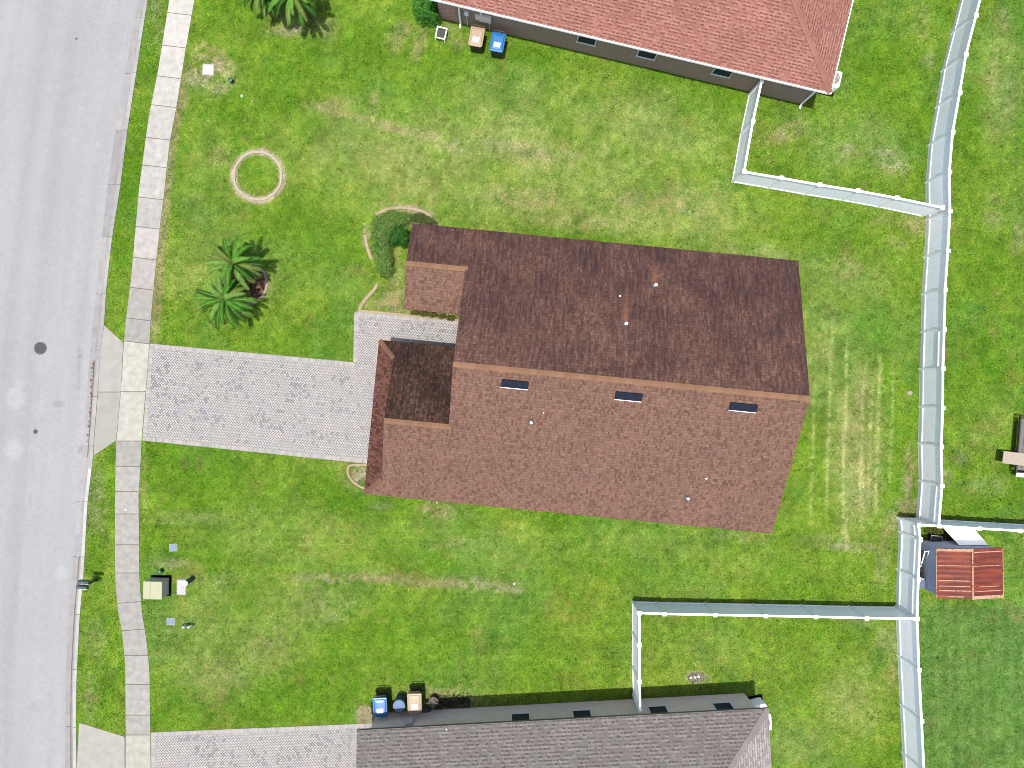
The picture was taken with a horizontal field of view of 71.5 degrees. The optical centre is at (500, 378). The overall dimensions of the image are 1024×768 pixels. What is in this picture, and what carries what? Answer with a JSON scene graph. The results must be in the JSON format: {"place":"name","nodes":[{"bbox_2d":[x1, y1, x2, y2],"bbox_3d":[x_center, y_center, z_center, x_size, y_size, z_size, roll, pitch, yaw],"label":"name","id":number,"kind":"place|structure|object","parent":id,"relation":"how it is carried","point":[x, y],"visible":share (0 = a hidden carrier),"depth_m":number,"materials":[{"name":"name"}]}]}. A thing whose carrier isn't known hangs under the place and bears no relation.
{"place":"outdoors","nodes":[
{"label":"outdoors","id":0,"kind":"place"},
{"bbox_2d":[0,0,137,767],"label":"road","id":1,"kind":"structure","parent":0,"point":[61,86],"depth_m":36.45,"materials":[{"name":"grey asphalt"}]},
{"bbox_2d":[34,342,46,354],"bbox_3d":[-23.607,-1.541,36.458,0.670,0.044,0.670,0,90,0],"label":"manhole","id":2,"kind":"object","parent":1,"relation":"on","point":[40,348],"visible":1,"depth_m":36.44,"materials":[{"name":"metal"}]},
{"bbox_2d":[65,0,147,767],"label":"kerb","id":3,"kind":"structure","parent":1,"relation":"on","point":[116,168],"depth_m":36.43,"materials":[{"name":"concrete"}]},
{"bbox_2d":[86,362,94,441],"bbox_3d":[-21.008,1.225,36.436,0.307,0.028,4.091,4,90,0],"label":"kerb","id":4,"kind":"object","parent":3,"relation":"on","point":[91,392],"visible":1,"depth_m":36.43,"materials":[{"name":"concrete"}]},
{"bbox_2d":[77,723,124,767],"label":"driveway apron","id":5,"kind":"object","parent":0,"point":[99,748],"visible":1,"depth_m":36.38,"materials":[{"name":"concrete"}]},
{"bbox_2d":[94,325,122,454],"bbox_3d":[-20.039,0.659,36.448,1.181,0.144,6.704,4,90,0],"label":"driveway apron","id":6,"kind":"object","parent":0,"point":[109,391],"visible":1,"depth_m":36.38,"materials":[{"name":"concrete"}]},
{"bbox_2d":[115,0,193,767],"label":"sidewalk","id":7,"kind":"structure","parent":0,"point":[139,310],"depth_m":36.37,"materials":[{"name":"concrete"}]},
{"bbox_2d":[142,344,375,463],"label":"driveway","id":8,"kind":"structure","parent":0,"point":[278,404],"depth_m":36.37,"materials":[{"name":"stone"}]},
{"bbox_2d":[151,723,372,767],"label":"driveway","id":9,"kind":"structure","parent":0,"point":[324,746],"depth_m":36.37,"materials":[{"name":"stone"}]},
{"bbox_2d":[353,312,457,363],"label":"garden path","id":10,"kind":"structure","parent":0,"point":[370,329],"depth_m":36.37,"materials":[{"name":"stone"}]},
{"bbox_2d":[75,0,1023,767],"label":"lawn","id":11,"kind":"structure","parent":0,"point":[405,532],"depth_m":36.40,"materials":[{"name":"green plant"}]},
{"bbox_2d":[143,575,171,599],"bbox_3d":[-17.381,10.612,35.962,1.045,0.895,1.040,1,90,0],"label":"transformer box","id":12,"kind":"object","parent":11,"relation":"on","point":[158,587],"visible":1,"depth_m":35.52,"materials":[{"name":"metal"}]},
{"bbox_2d":[143,581,150,598],"bbox_3d":[-17.711,10.606,35.763,0.385,0.475,0.900,1,90,0],"label":"door","id":13,"kind":"structure","parent":12,"relation":"in","point":[146,584],"depth_m":35.53,"materials":[{"name":"metal"}]},
{"bbox_2d":[166,618,174,624],"bbox_3d":[-16.885,12.459,36.397,0.450,0.066,0.370,3,90,0],"label":"meter cover","id":14,"kind":"object","parent":11,"relation":"on","point":[170,621],"visible":1,"depth_m":36.37,"materials":[{"name":"blue plastic"}]},
{"bbox_2d":[169,544,177,551],"bbox_3d":[-16.754,8.672,36.397,0.410,0.066,0.390,-3,90,0],"label":"meter cover","id":15,"kind":"object","parent":11,"relation":"on","point":[171,547],"visible":1,"depth_m":36.37,"materials":[{"name":"blue plastic"}]},
{"bbox_2d":[177,579,185,594],"bbox_3d":[-16.344,10.705,36.397,0.470,0.066,0.790,0,90,0],"label":"utility cover","id":16,"kind":"object","parent":11,"relation":"on","point":[181,589],"visible":0.94,"depth_m":36.37,"materials":[{"name":"white concrete"}]},
{"bbox_2d":[182,577,193,585],"bbox_3d":[-15.820,10.295,35.972,0.270,0.855,0.266,0,90,0],"label":"marker post","id":17,"kind":"object","parent":11,"relation":"on","point":[187,581],"visible":1,"depth_m":35.79,"materials":[{"name":"plastic"}]},
{"bbox_2d":[202,64,214,75],"bbox_3d":[-14.967,-15.803,36.399,0.610,0.062,0.590,3,90,0],"label":"utility cover","id":18,"kind":"object","parent":11,"relation":"on","point":[208,69],"visible":1,"depth_m":36.37,"materials":[{"name":"concrete"}]},
{"bbox_2d":[223,263,267,305],"bbox_3d":[-13.048,-4.849,36.393,2.305,0.114,2.279,0,90,0],"label":"tree ring","id":19,"kind":"object","parent":11,"relation":"on","point":[265,288],"visible":0.3,"depth_m":36.34,"materials":[{"name":"concrete"}]},
{"bbox_2d":[231,268,264,302],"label":"mulch","id":20,"kind":"object","parent":11,"relation":"on","point":[260,283],"visible":0.35,"depth_m":36.37,"materials":[{"name":"wood"}]},
{"bbox_2d":[192,270,258,330],"bbox_3d":[-13.417,-3.862,35.093,2.839,2.667,3.052,37,90,0],"label":"palm tree","id":21,"kind":"object","parent":20,"relation":"on","point":[220,297],"visible":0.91,"depth_m":34.25,"materials":[{"name":"green plant"}]},
{"bbox_2d":[206,232,267,291],"bbox_3d":[-12.919,-5.492,35.029,2.803,2.761,2.786,-29,90,0],"label":"palm tree","id":22,"kind":"object","parent":20,"relation":"on","point":[227,259],"visible":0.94,"depth_m":34.14,"materials":[{"name":"green plant"}]},
{"bbox_2d":[233,151,282,200],"bbox_3d":[-12.432,-10.361,36.398,2.550,0.104,2.553,0,90,0],"label":"tree ring","id":23,"kind":"object","parent":11,"relation":"on","point":[268,196],"visible":1,"depth_m":36.35,"materials":[{"name":"concrete"}]},
{"bbox_2d":[244,0,283,17],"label":"palm tree","id":24,"kind":"object","parent":11,"relation":"on","point":[263,4],"visible":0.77,"depth_m":34.83,"materials":[{"name":"green plant"}]},
{"bbox_2d":[268,0,322,27],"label":"palm tree","id":25,"kind":"object","parent":11,"relation":"on","point":[300,6],"visible":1,"depth_m":34.19,"materials":[{"name":"green plant"}]},
{"bbox_2d":[346,463,366,488],"bbox_3d":[-7.309,5.064,36.388,1.150,0.124,1.395,0,90,0],"label":"garden edging","id":26,"kind":"object","parent":11,"relation":"on","point":[349,476],"visible":0.85,"depth_m":36.33,"materials":[{"name":"beige concrete"}]},
{"bbox_2d":[372,689,389,716],"bbox_3d":[-6.003,16.342,35.862,0.721,1.076,1.066,-3,90,0],"label":"wheelie bin","id":27,"kind":"object","parent":11,"relation":"on","point":[380,704],"visible":1,"depth_m":35.36,"materials":[{"name":"blue plastic"}]},
{"bbox_2d":[369,208,413,279],"bbox_3d":[-5.888,-6.976,35.930,2.126,0.962,3.667,20,90,0],"label":"hedge","id":28,"kind":"object","parent":11,"relation":"on","point":[398,219],"visible":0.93,"depth_m":35.79,"materials":[{"name":"green plant"}]},
{"bbox_2d":[358,206,438,309],"bbox_3d":[-6.175,-6.609,36.388,2.928,0.124,6.143,43,90,0],"label":"garden edging","id":29,"kind":"object","parent":11,"relation":"on","point":[369,294],"visible":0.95,"depth_m":36.33,"materials":[{"name":"beige concrete"}]},
{"bbox_2d":[388,225,409,248],"bbox_3d":[-5.106,-7.171,35.759,1.252,1.293,1.199,0,90,0],"label":"shrub","id":30,"kind":"object","parent":11,"relation":"on","point":[398,237],"visible":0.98,"depth_m":35.56,"materials":[{"name":"green plant"}]},
{"bbox_2d":[393,694,406,711],"bbox_3d":[-5.082,16.418,35.998,0.630,0.805,0.630,0,90,0],"label":"drum","id":31,"kind":"object","parent":11,"relation":"on","point":[399,703],"visible":1,"depth_m":35.61,"materials":[{"name":"blue plastic"}]},
{"bbox_2d":[358,309,458,320],"bbox_3d":[-4.246,-3.172,36.378,6.094,0.144,0.149,5,90,0],"label":"garden edging","id":32,"kind":"object","parent":11,"relation":"on","point":[389,313],"visible":0.77,"depth_m":36.31,"materials":[{"name":"beige concrete"}]},
{"bbox_2d":[409,310,419,315],"bbox_3d":[-4.371,-3.374,36.255,0.554,0.314,0.388,0,90,0],"label":"border plant","id":33,"kind":"object","parent":11,"relation":"on","point":[413,312],"visible":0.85,"depth_m":36.18,"materials":[{"name":"green plant"}]},
{"bbox_2d":[407,685,422,712],"bbox_3d":[-4.283,16.135,35.862,0.721,1.076,1.066,-2,90,0],"label":"wheelie bin","id":34,"kind":"object","parent":11,"relation":"on","point":[414,700],"visible":1,"depth_m":35.36,"materials":[{"name":"brown plastic"}]},
{"bbox_2d":[418,311,428,316],"bbox_3d":[-3.930,-3.288,36.250,0.623,0.323,0.387,0,90,0],"label":"border plant","id":35,"kind":"object","parent":11,"relation":"on","point":[423,313],"visible":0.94,"depth_m":36.17,"materials":[{"name":"green plant"}]},
{"bbox_2d":[410,212,437,224],"bbox_3d":[-3.881,-8.100,36.161,1.569,0.509,0.652,22,90,0],"label":"shrub","id":36,"kind":"object","parent":11,"relation":"on","point":[425,220],"visible":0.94,"depth_m":36.13,"materials":[{"name":"green plant"}]},
{"bbox_2d":[411,0,441,26],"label":"shrub","id":37,"kind":"object","parent":11,"relation":"on","point":[427,11],"visible":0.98,"depth_m":35.60,"materials":[{"name":"green plant"}]},
{"bbox_2d":[421,706,431,712],"bbox_3d":[-3.824,17.010,36.241,0.563,0.317,0.571,33,90,0],"label":"rubbish bag","id":38,"kind":"object","parent":11,"relation":"on","point":[425,709],"visible":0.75,"depth_m":36.19,"materials":[{"name":"black plastic"}]},
{"bbox_2d":[427,312,437,318],"bbox_3d":[-3.460,-3.230,36.253,0.564,0.311,0.376,0,90,0],"label":"border plant","id":39,"kind":"object","parent":11,"relation":"on","point":[432,315],"visible":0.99,"depth_m":36.19,"materials":[{"name":"green plant"}]},
{"bbox_2d":[427,695,438,708],"bbox_3d":[-3.394,16.375,36.086,0.732,0.628,0.663,-44,90,0],"label":"potted plant","id":40,"kind":"object","parent":11,"relation":"on","point":[433,700],"visible":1,"depth_m":36.00,"materials":[{"name":"brown plant"}]},
{"bbox_2d":[436,313,445,319],"bbox_3d":[-3.027,-3.173,36.248,0.580,0.326,0.360,0,90,0],"label":"border plant","id":41,"kind":"object","parent":11,"relation":"on","point":[440,315],"visible":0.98,"depth_m":36.19,"materials":[{"name":"green plant"}]},
{"bbox_2d":[435,26,447,42],"bbox_3d":[-2.959,-17.525,36.179,0.631,0.406,0.633,13,90,0],"label":"hose cart","id":42,"kind":"object","parent":11,"relation":"on","point":[442,33],"visible":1,"depth_m":36.09,"materials":[{"name":"white plastic"}]},
{"bbox_2d":[446,315,454,321],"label":"border plant","id":43,"kind":"object","parent":11,"relation":"on","point":[448,317],"visible":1,"depth_m":36.21,"materials":[{"name":"green plant"}]},
{"bbox_2d":[432,691,470,709],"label":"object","id":44,"kind":"object","parent":11,"relation":"on","point":[457,701],"visible":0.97,"depth_m":36.34,"materials":[{"name":"plant"}]},
{"bbox_2d":[468,24,485,52],"bbox_3d":[-1.185,-17.065,35.862,0.721,1.076,1.066,10,90,0],"label":"wheelie bin","id":45,"kind":"object","parent":11,"relation":"on","point":[477,37],"visible":1,"depth_m":35.36,"materials":[{"name":"brown plastic"}]},
{"bbox_2d":[489,30,505,57],"bbox_3d":[-0.133,-16.794,35.862,0.721,1.076,1.066,11,90,0],"label":"wheelie bin","id":46,"kind":"object","parent":11,"relation":"on","point":[497,46],"visible":1,"depth_m":35.36,"materials":[{"name":"blue plastic"}]},
{"bbox_2d":[356,672,705,723],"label":"gravel","id":47,"kind":"structure","parent":11,"relation":"on","point":[703,676],"depth_m":36.38,"materials":[{"name":"stone"}]},
{"bbox_2d":[356,693,771,767],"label":"house","id":48,"kind":"structure","parent":11,"relation":"on","point":[719,731],"depth_m":33.65,"materials":[{"name":"grey"}]},
{"bbox_2d":[510,712,529,720],"bbox_3d":[0.995,16.726,34.828,1.010,1.355,0.055,-3,90,0],"label":"window","id":49,"kind":"structure","parent":48,"relation":"in","point":[521,715],"depth_m":35.14,"materials":[{"name":"black glass"}]},
{"bbox_2d":[571,709,591,716],"bbox_3d":[4.022,16.565,34.828,1.010,1.355,0.055,-3,90,0],"label":"window","id":50,"kind":"structure","parent":48,"relation":"in","point":[577,712],"depth_m":35.13,"materials":[{"name":"black glass"}]},
{"bbox_2d":[646,705,668,712],"bbox_3d":[7.784,16.365,34.828,1.010,1.355,0.055,-3,90,0],"label":"window","id":51,"kind":"structure","parent":48,"relation":"in","point":[652,708],"depth_m":35.14,"materials":[{"name":"black glass"}]},
{"bbox_2d":[710,701,734,709],"bbox_3d":[10.997,16.194,34.828,1.010,1.355,0.055,-3,90,0],"label":"window","id":52,"kind":"structure","parent":48,"relation":"in","point":[727,704],"depth_m":35.15,"materials":[{"name":"black glass"}]},
{"bbox_2d":[766,704,771,729],"bbox_3d":[12.982,17.205,35.912,1.325,0.976,1.000,-3,90,0],"label":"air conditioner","id":53,"kind":"object","parent":48,"relation":"attached to","point":[770,724],"visible":0.06,"depth_m":35.46,"materials":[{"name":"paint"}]},
{"bbox_2d":[363,223,809,533],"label":"house","id":54,"kind":"structure","parent":11,"relation":"on","point":[617,380],"depth_m":32.63,"materials":[{"name":"brown"}]},
{"bbox_2d":[376,339,391,364],"bbox_3d":[-5.979,-1.330,36.385,0.716,0.070,1.349,5,90,0],"label":"gutter","id":55,"kind":"object","parent":54,"relation":"attached to","point":[377,348],"visible":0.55,"depth_m":36.35,"materials":[{"name":"white metal"}]},
{"bbox_2d":[631,605,641,712],"bbox_3d":[6.770,13.887,35.455,0.207,1.890,4.802,-1,90,0],"label":"vinyl fence","id":56,"kind":"object","parent":11,"relation":"on","point":[636,668],"visible":1,"depth_m":35.30,"materials":[{"name":"white plastic"}]},
{"bbox_2d":[431,0,853,108],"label":"house","id":57,"kind":"structure","parent":11,"relation":"on","point":[788,50],"depth_m":33.66,"materials":[{"name":"red"}]},
{"bbox_2d":[576,36,596,46],"bbox_3d":[4.254,-16.670,34.808,1.010,1.305,0.055,13,90,0],"label":"window","id":58,"kind":"structure","parent":57,"relation":"in","point":[582,40],"depth_m":35.14,"materials":[{"name":"black glass"}]},
{"bbox_2d":[635,50,657,60],"bbox_3d":[7.223,-15.965,34.808,1.010,1.305,0.055,13,90,0],"label":"window","id":59,"kind":"structure","parent":57,"relation":"in","point":[641,54],"depth_m":35.12,"materials":[{"name":"black glass"}]},
{"bbox_2d":[710,68,733,78],"bbox_3d":[10.951,-15.083,34.808,1.010,1.305,0.055,13,90,0],"label":"window","id":60,"kind":"structure","parent":57,"relation":"in","point":[717,72],"depth_m":35.13,"materials":[{"name":"black glass"}]},
{"bbox_2d":[731,79,763,182],"bbox_3d":[12.270,-12.265,35.455,0.267,1.890,4.711,11,90,0],"label":"vinyl fence","id":61,"kind":"object","parent":11,"relation":"on","point":[745,134],"visible":1,"depth_m":35.35,"materials":[{"name":"white plastic"}]},
{"bbox_2d":[748,694,766,707],"bbox_3d":[12.839,16.805,35.927,1.325,0.946,1.000,-15,90,0],"label":"air conditioner","id":62,"kind":"object","parent":11,"relation":"on","point":[756,700],"visible":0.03,"depth_m":35.99,"materials":[{"name":"paint"}]},
{"bbox_2d":[631,600,914,620],"bbox_3d":[13.467,11.579,35.455,13.618,1.890,0.215,1,90,0],"label":"vinyl fence","id":63,"kind":"object","parent":11,"relation":"on","point":[769,610],"visible":1,"depth_m":35.38,"materials":[{"name":"white plastic"}]},
{"bbox_2d":[816,71,841,96],"bbox_3d":[16.478,-15.045,35.927,1.325,0.946,1.000,13,90,0],"label":"air conditioner","id":64,"kind":"object","parent":11,"relation":"on","point":[836,85],"visible":0.34,"depth_m":35.49,"materials":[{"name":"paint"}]},
{"bbox_2d":[734,171,944,216],"bbox_3d":[16.780,-9.210,35.455,9.862,1.890,0.280,10,90,0],"label":"vinyl fence","id":65,"kind":"object","parent":11,"relation":"on","point":[876,200],"visible":1,"depth_m":35.37,"materials":[{"name":"white plastic"}]},
{"bbox_2d":[895,516,924,767],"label":"vinyl fence","id":66,"kind":"object","parent":11,"relation":"on","point":[908,577],"visible":1,"depth_m":35.37,"materials":[{"name":"white plastic"}]},
{"bbox_2d":[919,578,925,587],"bbox_3d":[21.034,10.214,35.855,0.425,1.070,0.455,6,90,0],"label":"storage box","id":67,"kind":"object","parent":11,"relation":"on","point":[922,583],"visible":0.41,"depth_m":35.35,"materials":[{"name":"plastic"}]},
{"bbox_2d":[920,550,925,577],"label":"weeds","id":68,"kind":"object","parent":11,"relation":"on","point":[921,574],"visible":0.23,"depth_m":35.52,"materials":[{"name":"green plant"}]},
{"bbox_2d":[927,534,942,541],"bbox_3d":[22.111,8.178,36.207,0.590,0.366,0.395,8,90,0],"label":"planter tub","id":69,"kind":"object","parent":11,"relation":"on","point":[933,538],"visible":0.81,"depth_m":36.05,"materials":[{"name":"black plastic"}]},
{"bbox_2d":[923,527,954,540],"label":"weeds","id":70,"kind":"object","parent":11,"relation":"on","point":[938,530],"visible":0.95,"depth_m":36.26,"materials":[{"name":"green plant"}]},
{"bbox_2d":[915,0,980,527],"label":"vinyl fence","id":71,"kind":"object","parent":11,"relation":"on","point":[931,407],"visible":0.98,"depth_m":35.34,"materials":[{"name":"white plastic"}]},
{"bbox_2d":[920,540,1003,599],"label":"shed","id":72,"kind":"structure","parent":11,"relation":"on","point":[952,569],"depth_m":34.26,"materials":[{"name":"red"}]},
{"bbox_2d":[902,517,1023,532],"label":"vinyl fence","id":73,"kind":"object","parent":11,"relation":"on","point":[981,526],"visible":0.95,"depth_m":35.26,"materials":[{"name":"white plastic"}]},
{"bbox_2d":[943,527,987,544],"bbox_3d":[23.404,7.933,35.715,1.571,1.330,0.613,0,90,0],"label":"white sheet","id":74,"kind":"object","parent":11,"relation":"on","point":[960,536],"visible":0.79,"depth_m":35.67,"materials":[{"name":"plastic"}]},
{"bbox_2d":[1014,415,1023,476],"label":"flatbed trailer","id":75,"kind":"object","parent":11,"relation":"on","point":[1020,443],"visible":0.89,"depth_m":35.86,"materials":[{"name":"grey metal"}]},
{"bbox_2d":[1002,451,1023,465],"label":"plank","id":76,"kind":"object","parent":75,"relation":"on","point":[1014,458],"visible":1,"depth_m":35.79,"materials":[{"name":"beige wood"}]},
{"bbox_3d":[-20.699,10.296,35.890,0.175,1.020,0.500,0,90,0],"label":"mailbox post","id":77,"kind":"object","parent":11,"relation":"on","visible":0},
{"bbox_2d":[76,584,88,589],"bbox_3d":[-20.745,10.363,35.245,0.500,0.270,0.204,6,90,0],"label":"mailbox","id":78,"kind":"object","parent":77,"relation":"on","point":[80,586],"visible":1,"depth_m":35.18,"materials":[{"name":"white plastic"}]},
{"bbox_2d":[78,579,89,583],"bbox_3d":[-20.666,10.110,35.245,0.500,0.270,0.204,4,90,0],"label":"mailbox","id":79,"kind":"object","parent":77,"relation":"on","point":[81,581],"visible":1,"depth_m":35.18,"materials":[{"name":"white plastic"}]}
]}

